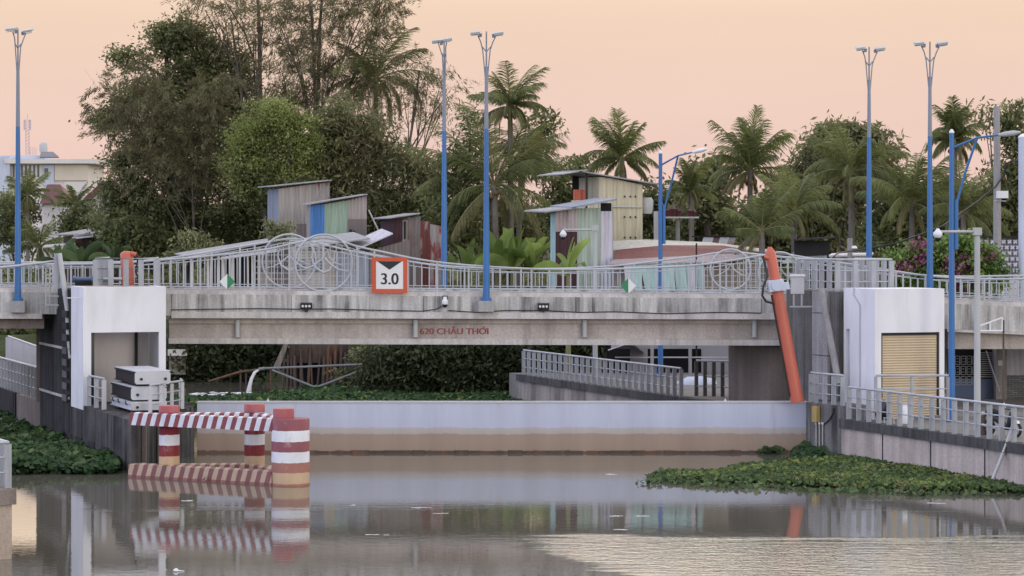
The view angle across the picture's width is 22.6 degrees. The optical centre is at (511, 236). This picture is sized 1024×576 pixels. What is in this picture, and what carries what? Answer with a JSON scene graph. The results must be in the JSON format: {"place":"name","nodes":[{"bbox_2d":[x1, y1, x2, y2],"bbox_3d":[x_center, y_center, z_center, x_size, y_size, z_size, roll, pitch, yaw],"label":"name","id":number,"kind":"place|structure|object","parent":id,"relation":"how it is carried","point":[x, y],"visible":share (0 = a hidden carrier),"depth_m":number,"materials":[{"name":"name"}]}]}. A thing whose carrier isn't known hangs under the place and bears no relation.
{"place":"outdoors","nodes":[
{"label":"outdoors","id":0,"kind":"place"},
{"bbox_2d":[36,329,39,401],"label":"approach column","id":1,"kind":"structure","parent":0,"point":[37,365],"depth_m":103.60,"materials":[{"name":"beige concrete"}]},
{"bbox_2d":[0,285,1023,348],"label":"bridge","id":2,"kind":"structure","parent":1,"relation":"on","point":[442,325],"depth_m":100.19,"materials":[{"name":"concrete"}]},
{"bbox_2d":[5,27,33,312],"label":"twin lamp post","id":3,"kind":"object","parent":2,"relation":"on","point":[17,304],"visible":1,"depth_m":99.71,"materials":[{"name":"metal"}]},
{"bbox_2d":[432,37,451,287],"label":"twin lamp post","id":4,"kind":"object","parent":2,"relation":"on","point":[444,204],"visible":0.86,"depth_m":105.57,"materials":[{"name":"metal"}]},
{"bbox_2d":[470,30,503,311],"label":"twin lamp post","id":5,"kind":"object","parent":2,"relation":"on","point":[486,303],"visible":1,"depth_m":99.71,"materials":[{"name":"metal"}]},
{"bbox_2d":[0,234,1023,301],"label":"bridge railing","id":6,"kind":"object","parent":2,"relation":"on","point":[345,243],"visible":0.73,"depth_m":100.23,"materials":[{"name":"metal"}]},
{"bbox_2d":[372,257,406,292],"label":"clearance sign","id":7,"kind":"object","parent":6,"relation":"attached to","point":[389,274],"visible":1,"depth_m":99.83,"materials":[{"name":"metal"}]},
{"bbox_2d":[0,233,1023,299],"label":"bridge railing","id":8,"kind":"object","parent":2,"relation":"on","point":[521,286],"visible":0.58,"depth_m":105.33,"materials":[{"name":"metal"}]},
{"bbox_2d":[855,46,885,257],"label":"twin lamp post","id":9,"kind":"object","parent":2,"relation":"on","point":[869,202],"visible":0.86,"depth_m":105.58,"materials":[{"name":"metal"}]},
{"bbox_2d":[913,41,947,287],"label":"twin lamp post","id":10,"kind":"object","parent":2,"relation":"on","point":[922,44],"visible":0.81,"depth_m":99.72,"materials":[{"name":"metal"}]},
{"bbox_2d":[0,232,967,387],"bbox_3d":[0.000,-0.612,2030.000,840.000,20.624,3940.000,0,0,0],"label":"terrain","id":11,"kind":"structure","parent":0,"point":[30,338],"depth_m":151.89,"materials":[{"name":"plant"}]},
{"bbox_2d":[0,186,43,260],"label":"leafy tree","id":12,"kind":"object","parent":11,"relation":"on","point":[8,213],"visible":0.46,"depth_m":231.44,"materials":[{"name":"green plant"}]},
{"bbox_2d":[3,168,53,282],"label":"coconut palm","id":13,"kind":"object","parent":11,"relation":"on","point":[28,189],"visible":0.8,"depth_m":221.82,"materials":[{"name":"plant"}]},
{"bbox_2d":[2,218,62,282],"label":"coconut palm","id":14,"kind":"object","parent":11,"relation":"on","point":[34,238],"visible":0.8,"depth_m":189.54,"materials":[{"name":"plant"}]},
{"bbox_2d":[0,114,110,273],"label":"white building","id":15,"kind":"structure","parent":11,"relation":"on","point":[77,174],"depth_m":299.80,"materials":[{"name":"paint"}]},
{"bbox_2d":[40,184,71,284],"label":"hip roof house","id":16,"kind":"structure","parent":11,"relation":"on","point":[48,206],"depth_m":230.50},
{"bbox_2d":[44,193,106,240],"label":"leafy tree","id":17,"kind":"object","parent":11,"relation":"on","point":[72,221],"visible":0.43,"depth_m":203.31,"materials":[{"name":"green plant"}]},
{"bbox_2d":[42,228,120,284],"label":"zinc roof house","id":18,"kind":"structure","parent":11,"relation":"on","point":[84,242],"depth_m":173.00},
{"bbox_2d":[88,206,184,284],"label":"leafy tree","id":19,"kind":"object","parent":11,"relation":"on","point":[136,235],"visible":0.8,"depth_m":167.51,"materials":[{"name":"green plant"}]},
{"bbox_2d":[75,51,259,269],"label":"casuarina tree","id":20,"kind":"object","parent":11,"relation":"on","point":[185,144],"visible":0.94,"depth_m":162.53,"materials":[{"name":"green plant"}]},
{"bbox_2d":[68,7,286,285],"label":"broad tree","id":21,"kind":"object","parent":11,"relation":"on","point":[172,42],"visible":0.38,"depth_m":171.03,"materials":[{"name":"green plant"}]},
{"bbox_2d":[161,227,225,285],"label":"pot shrub","id":22,"kind":"object","parent":11,"relation":"on","point":[194,241],"visible":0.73,"depth_m":149.66,"materials":[{"name":"green plant"}]},
{"bbox_2d":[166,331,288,382],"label":"bank bush","id":23,"kind":"object","parent":11,"relation":"on","point":[210,361],"visible":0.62,"depth_m":142.28,"materials":[{"name":"green plant"}]},
{"bbox_2d":[162,0,293,247],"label":"leaning casuarina","id":24,"kind":"object","parent":11,"relation":"on","point":[243,28],"visible":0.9,"depth_m":169.76,"materials":[{"name":"green plant"}]},
{"bbox_2d":[175,236,296,287],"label":"house","id":25,"kind":"structure","parent":11,"relation":"on","point":[262,277],"depth_m":139.00,"materials":[{"name":"metal"}]},
{"bbox_2d":[205,86,338,214],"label":"bright tree","id":26,"kind":"object","parent":11,"relation":"on","point":[253,168],"visible":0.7,"depth_m":157.31,"materials":[{"name":"green plant"}]},
{"bbox_2d":[2,267,548,289],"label":"undergrowth","id":27,"kind":"object","parent":11,"relation":"on","point":[448,281],"visible":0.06,"depth_m":175.84,"materials":[{"name":"green plant"}]},
{"bbox_2d":[258,180,331,347],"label":"tall shack","id":28,"kind":"structure","parent":11,"relation":"on","point":[285,202],"depth_m":150.00,"materials":[{"name":"metal"}]},
{"bbox_2d":[220,0,422,173],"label":"tall casuarina","id":29,"kind":"object","parent":11,"relation":"on","point":[314,58],"visible":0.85,"depth_m":167.41,"materials":[{"name":"green plant"}]},
{"bbox_2d":[302,194,378,352],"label":"patchwork shack","id":30,"kind":"structure","parent":11,"relation":"on","point":[341,215],"depth_m":146.00,"materials":[{"name":"metal"}]},
{"bbox_2d":[290,229,409,288],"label":"shed row","id":31,"kind":"object","parent":11,"relation":"on","point":[401,248],"visible":0.41,"depth_m":137.51,"materials":[{"name":"grey metal"}]},
{"bbox_2d":[280,88,473,251],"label":"leafy tree","id":32,"kind":"object","parent":11,"relation":"on","point":[381,160],"visible":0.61,"depth_m":159.17,"materials":[{"name":"green plant"}]},
{"bbox_2d":[328,26,442,179],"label":"coconut palm","id":33,"kind":"object","parent":11,"relation":"on","point":[374,64],"visible":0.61,"depth_m":168.36,"materials":[{"name":"plant"}]},
{"bbox_2d":[372,213,440,287],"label":"narrow shack","id":34,"kind":"structure","parent":11,"relation":"on","point":[424,237],"depth_m":141.00,"materials":[{"name":"brown metal"}]},
{"bbox_2d":[361,43,480,190],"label":"thin casuarina","id":35,"kind":"object","parent":11,"relation":"on","point":[418,91],"visible":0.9,"depth_m":165.84,"materials":[{"name":"green plant"}]},
{"bbox_2d":[338,344,533,392],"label":"canal bush","id":36,"kind":"object","parent":11,"relation":"on","point":[416,367],"visible":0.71,"depth_m":130.10,"materials":[{"name":"green plant"}]},
{"bbox_2d":[412,107,513,289],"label":"sapling thicket","id":37,"kind":"object","parent":11,"relation":"on","point":[463,239],"visible":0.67,"depth_m":149.59,"materials":[{"name":"green plant"}]},
{"bbox_2d":[405,101,591,287],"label":"coconut palm","id":38,"kind":"object","parent":11,"relation":"on","point":[516,167],"visible":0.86,"depth_m":148.49,"materials":[{"name":"plant"}]},
{"bbox_2d":[474,227,541,287],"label":"banana plant","id":39,"kind":"object","parent":11,"relation":"on","point":[497,260],"visible":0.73,"depth_m":146.82,"materials":[{"name":"green plant"}]},
{"bbox_2d":[466,60,550,287],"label":"coconut palm","id":40,"kind":"object","parent":11,"relation":"on","point":[514,98],"visible":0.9,"depth_m":149.61,"materials":[{"name":"plant"}]},
{"bbox_2d":[467,194,549,283],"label":"leafy tree","id":41,"kind":"object","parent":11,"relation":"on","point":[529,232],"visible":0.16,"depth_m":157.35,"materials":[{"name":"green plant"}]},
{"bbox_2d":[465,123,566,287],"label":"coconut palm","id":42,"kind":"object","parent":11,"relation":"on","point":[534,130],"visible":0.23,"depth_m":153.67,"materials":[{"name":"plant"}]},
{"bbox_2d":[512,345,608,372],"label":"quay bush","id":43,"kind":"object","parent":11,"relation":"on","point":[583,350],"visible":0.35,"depth_m":127.57,"materials":[{"name":"green plant"}]},
{"bbox_2d":[514,106,608,237],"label":"shade tree","id":44,"kind":"object","parent":11,"relation":"on","point":[559,194],"visible":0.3,"depth_m":164.66,"materials":[{"name":"green plant"}]},
{"bbox_2d":[524,198,616,370],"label":"green shack","id":45,"kind":"structure","parent":11,"relation":"on","point":[570,215],"depth_m":129.51,"materials":[{"name":"blue metal"}]},
{"bbox_2d":[537,170,658,357],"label":"yellow shack","id":46,"kind":"structure","parent":11,"relation":"on","point":[631,205],"depth_m":134.01,"materials":[{"name":"metal"}]},
{"bbox_2d":[580,107,666,190],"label":"coconut palm","id":47,"kind":"object","parent":11,"relation":"on","point":[617,149],"visible":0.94,"depth_m":151.59,"materials":[{"name":"plant"}]},
{"bbox_2d":[640,172,681,239],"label":"leafy tree","id":48,"kind":"object","parent":11,"relation":"on","point":[648,225],"visible":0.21,"depth_m":164.44,"materials":[{"name":"green plant"}]},
{"bbox_2d":[607,345,728,373],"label":"porch house","id":49,"kind":"structure","parent":11,"relation":"on","point":[683,357],"depth_m":126.00,"materials":[{"name":"concrete"}]},
{"bbox_2d":[664,156,718,240],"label":"coconut palm","id":50,"kind":"object","parent":11,"relation":"on","point":[690,178],"visible":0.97,"depth_m":149.72,"materials":[{"name":"plant"}]},
{"bbox_2d":[651,194,742,241],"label":"leafy tree","id":51,"kind":"object","parent":11,"relation":"on","point":[718,230],"visible":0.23,"depth_m":159.38,"materials":[{"name":"green plant"}]},
{"bbox_2d":[666,144,746,235],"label":"leafy tree","id":52,"kind":"object","parent":11,"relation":"on","point":[708,209],"visible":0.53,"depth_m":157.46,"materials":[{"name":"green plant"}]},
{"bbox_2d":[706,105,804,262],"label":"coconut palm","id":53,"kind":"object","parent":11,"relation":"on","point":[749,155],"visible":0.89,"depth_m":139.74,"materials":[{"name":"plant"}]},
{"bbox_2d":[715,183,803,291],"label":"coconut palm","id":54,"kind":"object","parent":11,"relation":"on","point":[750,220],"visible":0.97,"depth_m":125.83,"materials":[{"name":"plant"}]},
{"bbox_2d":[748,164,843,272],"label":"coconut palm","id":55,"kind":"object","parent":11,"relation":"on","point":[804,199],"visible":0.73,"depth_m":128.79,"materials":[{"name":"plant"}]},
{"bbox_2d":[773,200,865,271],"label":"leafy tree","id":56,"kind":"object","parent":11,"relation":"on","point":[822,230],"visible":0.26,"depth_m":161.23,"materials":[{"name":"green plant"}]},
{"bbox_2d":[764,109,911,256],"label":"kapok tree","id":57,"kind":"object","parent":11,"relation":"on","point":[807,157],"visible":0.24,"depth_m":151.40,"materials":[{"name":"green plant"}]},
{"bbox_2d":[802,122,910,256],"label":"coconut palm","id":58,"kind":"object","parent":11,"relation":"on","point":[844,165],"visible":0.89,"depth_m":133.65,"materials":[{"name":"plant"}]},
{"bbox_2d":[839,174,948,268],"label":"leafy tree","id":59,"kind":"object","parent":11,"relation":"on","point":[879,210],"visible":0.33,"depth_m":149.42,"materials":[{"name":"green plant"}]},
{"bbox_2d":[849,142,955,244],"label":"coconut palm","id":60,"kind":"object","parent":11,"relation":"on","point":[912,187],"visible":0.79,"depth_m":129.62,"materials":[{"name":"plant"}]},
{"bbox_2d":[924,95,986,183],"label":"coconut palm","id":61,"kind":"object","parent":11,"relation":"on","point":[952,116],"visible":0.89,"depth_m":141.48,"materials":[{"name":"plant"}]},
{"bbox_2d":[918,159,1013,294],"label":"coconut palm","id":62,"kind":"object","parent":11,"relation":"on","point":[966,199],"visible":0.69,"depth_m":127.44,"materials":[{"name":"plant"}]},
{"bbox_2d":[955,95,1023,235],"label":"edge tree","id":63,"kind":"object","parent":11,"relation":"on","point":[1010,119],"visible":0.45,"depth_m":134.53,"materials":[{"name":"green plant"}]},
{"bbox_2d":[0,376,1023,575],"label":"water","id":64,"kind":"structure","parent":0,"point":[536,514],"depth_m":71.88,"materials":[{"name":"liquid"}]},
{"bbox_2d":[0,487,15,558],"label":"quay corner","id":65,"kind":"object","parent":64,"relation":"in","point":[7,498],"visible":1,"depth_m":63.92,"materials":[{"name":"concrete"}]},
{"bbox_2d":[0,387,39,425],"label":"side quay wall","id":66,"kind":"structure","parent":64,"relation":"in","point":[19,406],"depth_m":107.67,"materials":[{"name":"beige concrete"}]},
{"bbox_2d":[0,356,35,398],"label":"side quay guard rail","id":67,"kind":"object","parent":66,"relation":"on","point":[18,377],"visible":0.99,"depth_m":108.73,"materials":[{"name":"grey paint"}]},
{"bbox_2d":[0,416,97,473],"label":"water hyacinth","id":68,"kind":"object","parent":64,"relation":"on","point":[44,451],"visible":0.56,"depth_m":91.13,"materials":[{"name":"green plant"}]},
{"bbox_2d":[39,288,70,436],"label":"bridge pier","id":69,"kind":"structure","parent":64,"relation":"in","point":[55,381],"depth_m":100.03,"materials":[{"name":"concrete"}]},
{"bbox_2d":[0,253,70,358],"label":"pier mast","id":70,"kind":"object","parent":69,"relation":"attached to","point":[57,261],"visible":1,"depth_m":98.20,"materials":[{"name":"metal"}]},
{"bbox_2d":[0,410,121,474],"bbox_3d":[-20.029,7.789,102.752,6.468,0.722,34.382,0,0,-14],"label":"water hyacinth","id":71,"kind":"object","parent":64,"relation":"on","point":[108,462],"visible":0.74,"depth_m":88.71,"materials":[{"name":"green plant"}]},
{"bbox_2d":[66,402,193,471],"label":"lock pier","id":72,"kind":"structure","parent":64,"relation":"in","point":[107,429],"depth_m":90.88,"materials":[{"name":"concrete"}]},
{"bbox_2d":[69,285,165,409],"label":"open gatehouse","id":73,"kind":"object","parent":72,"relation":"on","point":[112,327],"visible":0.84,"depth_m":95.93,"materials":[{"name":"white paint"}]},
{"bbox_2d":[93,257,160,286],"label":"pier top guard rail","id":74,"kind":"object","parent":73,"relation":"on","point":[103,267],"visible":0.85,"depth_m":97.56,"materials":[{"name":"grey paint"}]},
{"bbox_2d":[110,396,166,411],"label":"stop beam","id":75,"kind":"structure","parent":72,"relation":"on","point":[132,406],"depth_m":91.09,"materials":[{"name":"grey metal"}]},
{"bbox_2d":[111,381,166,400],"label":"stop beam","id":76,"kind":"structure","parent":75,"relation":"on","point":[130,391],"depth_m":91.31,"materials":[{"name":"metal"}]},
{"bbox_2d":[114,366,170,385],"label":"stop beam","id":77,"kind":"structure","parent":76,"relation":"on","point":[141,375],"depth_m":91.49,"materials":[{"name":"metal"}]},
{"bbox_2d":[128,403,309,485],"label":"mooring dolphin","id":78,"kind":"object","parent":64,"relation":"in","point":[290,450],"visible":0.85,"depth_m":84.26,"materials":[{"name":"red paint"}]},
{"bbox_2d":[208,363,361,390],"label":"footbridge","id":79,"kind":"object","parent":64,"relation":"in","point":[241,371],"visible":0.81,"depth_m":133.96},
{"bbox_2d":[273,344,358,386],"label":"stilt hut","id":80,"kind":"object","parent":64,"relation":"in","point":[313,354],"visible":0.52,"depth_m":137.80,"materials":[{"name":"brown wood"}]},
{"bbox_2d":[166,384,536,409],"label":"water hyacinth","id":81,"kind":"object","parent":64,"relation":"on","point":[330,391],"visible":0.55,"depth_m":126.17,"materials":[{"name":"green plant"}]},
{"bbox_2d":[635,473,1020,495],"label":"water hyacinth","id":82,"kind":"object","parent":64,"relation":"on","point":[844,489],"visible":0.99,"depth_m":81.18,"materials":[{"name":"green plant"}]},
{"bbox_2d":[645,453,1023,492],"bbox_3d":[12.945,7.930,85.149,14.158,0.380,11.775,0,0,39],"label":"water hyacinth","id":83,"kind":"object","parent":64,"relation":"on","point":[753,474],"visible":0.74,"depth_m":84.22,"materials":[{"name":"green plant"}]},
{"bbox_2d":[0,0,1023,223],"label":"sky","id":84,"kind":"structure","parent":0,"point":[676,67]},
{"bbox_2d":[509,373,1023,441],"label":"quay pavement","id":85,"kind":"structure","parent":0,"point":[688,390],"depth_m":107.92,"materials":[{"name":"concrete"}]},
{"bbox_2d":[532,237,590,374],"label":"banana plant","id":86,"kind":"object","parent":85,"relation":"on","point":[572,257],"visible":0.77,"depth_m":123.96,"materials":[{"name":"green plant"}]},
{"bbox_2d":[516,374,714,400],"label":"quay wall","id":87,"kind":"structure","parent":85,"relation":"on","point":[534,388],"depth_m":117.00,"materials":[{"name":"concrete"}]},
{"bbox_2d":[522,349,682,396],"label":"quay guard rail","id":88,"kind":"object","parent":87,"relation":"on","point":[629,371],"visible":1,"depth_m":114.50,"materials":[{"name":"metal"}]},
{"bbox_2d":[657,148,707,376],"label":"street lamp","id":89,"kind":"object","parent":85,"relation":"on","point":[661,224],"visible":0.83,"depth_m":118.92,"materials":[{"name":"metal"}]},
{"bbox_2d":[607,239,766,359],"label":"house","id":90,"kind":"structure","parent":85,"relation":"on","point":[632,251],"depth_m":128.00,"materials":[{"name":"metal"}]},
{"bbox_2d":[729,345,786,400],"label":"bridge abutment","id":91,"kind":"object","parent":85,"relation":"on","point":[756,373],"visible":0.07,"depth_m":102.18,"materials":[{"name":"beige concrete"}]},
{"bbox_2d":[782,236,834,287],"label":"green awning","id":92,"kind":"object","parent":85,"relation":"on","point":[816,249],"visible":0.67,"depth_m":125.00,"materials":[{"name":"metal"}]},
{"bbox_2d":[787,288,843,400],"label":"hoist pier","id":93,"kind":"structure","parent":85,"relation":"on","point":[817,330],"depth_m":96.95,"materials":[{"name":"concrete"}]},
{"bbox_2d":[761,247,803,403],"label":"hoist ram","id":94,"kind":"object","parent":93,"relation":"attached to","point":[777,285],"visible":1,"depth_m":94.76,"materials":[{"name":"orange paint"}]},
{"bbox_2d":[796,258,893,291],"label":"hoist guard rail","id":95,"kind":"object","parent":93,"relation":"on","point":[872,270],"visible":0.82,"depth_m":96.89,"materials":[{"name":"grey paint"}]},
{"bbox_2d":[806,401,865,453],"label":"gate abutment","id":96,"kind":"object","parent":85,"relation":"on","point":[831,436],"visible":0.35,"depth_m":93.79,"materials":[{"name":"concrete"}]},
{"bbox_2d":[197,398,806,452],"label":"tide gate","id":97,"kind":"structure","parent":96,"relation":"attached to","point":[725,426],"depth_m":95.30,"materials":[{"name":"paint"}]},
{"bbox_2d":[809,371,844,405],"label":"abutment guard rail","id":98,"kind":"object","parent":96,"relation":"on","point":[813,388],"visible":1,"depth_m":94.21,"materials":[{"name":"grey paint"}]},
{"bbox_2d":[844,287,943,419],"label":"control building","id":99,"kind":"structure","parent":85,"relation":"on","point":[893,330],"depth_m":93.77,"materials":[{"name":"white paint"}]},
{"bbox_2d":[839,418,1023,484],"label":"quay wall","id":100,"kind":"structure","parent":85,"relation":"on","point":[961,453],"depth_m":86.75,"materials":[{"name":"concrete"}]},
{"bbox_2d":[846,386,1023,443],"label":"quay guard rail","id":101,"kind":"object","parent":100,"relation":"on","point":[943,409],"visible":1,"depth_m":87.09,"materials":[{"name":"metal"}]},
{"bbox_2d":[878,227,1021,392],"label":"bougainvillea","id":102,"kind":"object","parent":85,"relation":"on","point":[914,260],"visible":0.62,"depth_m":109.55,"materials":[{"name":"green plant"}]},
{"bbox_2d":[933,228,981,430],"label":"camera mast","id":103,"kind":"object","parent":85,"relation":"on","point":[975,232],"visible":0.95,"depth_m":87.91,"materials":[{"name":"grey metal"}]},
{"bbox_2d":[955,349,1006,398],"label":"shop front","id":104,"kind":"object","parent":85,"relation":"on","point":[991,373],"visible":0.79,"depth_m":105.99,"materials":[{"name":"metal"}]},
{"bbox_2d":[946,129,1020,421],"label":"street lamp","id":105,"kind":"object","parent":85,"relation":"on","point":[953,221],"visible":0.89,"depth_m":92.51,"materials":[{"name":"metal"}]},
{"bbox_2d":[980,236,1017,299],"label":"lattice fence","id":106,"kind":"object","parent":85,"relation":"on","point":[1009,244],"visible":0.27,"depth_m":115.98,"materials":[{"name":"concrete"}]},
{"bbox_2d":[993,106,1007,297],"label":"utility pole","id":107,"kind":"object","parent":85,"relation":"on","point":[998,194],"visible":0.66,"depth_m":111.87,"materials":[{"name":"concrete"}]},
{"bbox_2d":[1007,349,1023,397],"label":"lilac wall","id":108,"kind":"structure","parent":85,"relation":"on","point":[1015,373],"depth_m":106.00,"materials":[{"name":"grey stone"}]},
{"bbox_2d":[1018,134,1023,300],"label":"gate post","id":109,"kind":"object","parent":85,"relation":"on","point":[1021,202],"visible":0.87,"depth_m":109.83,"materials":[{"name":"white metal"}]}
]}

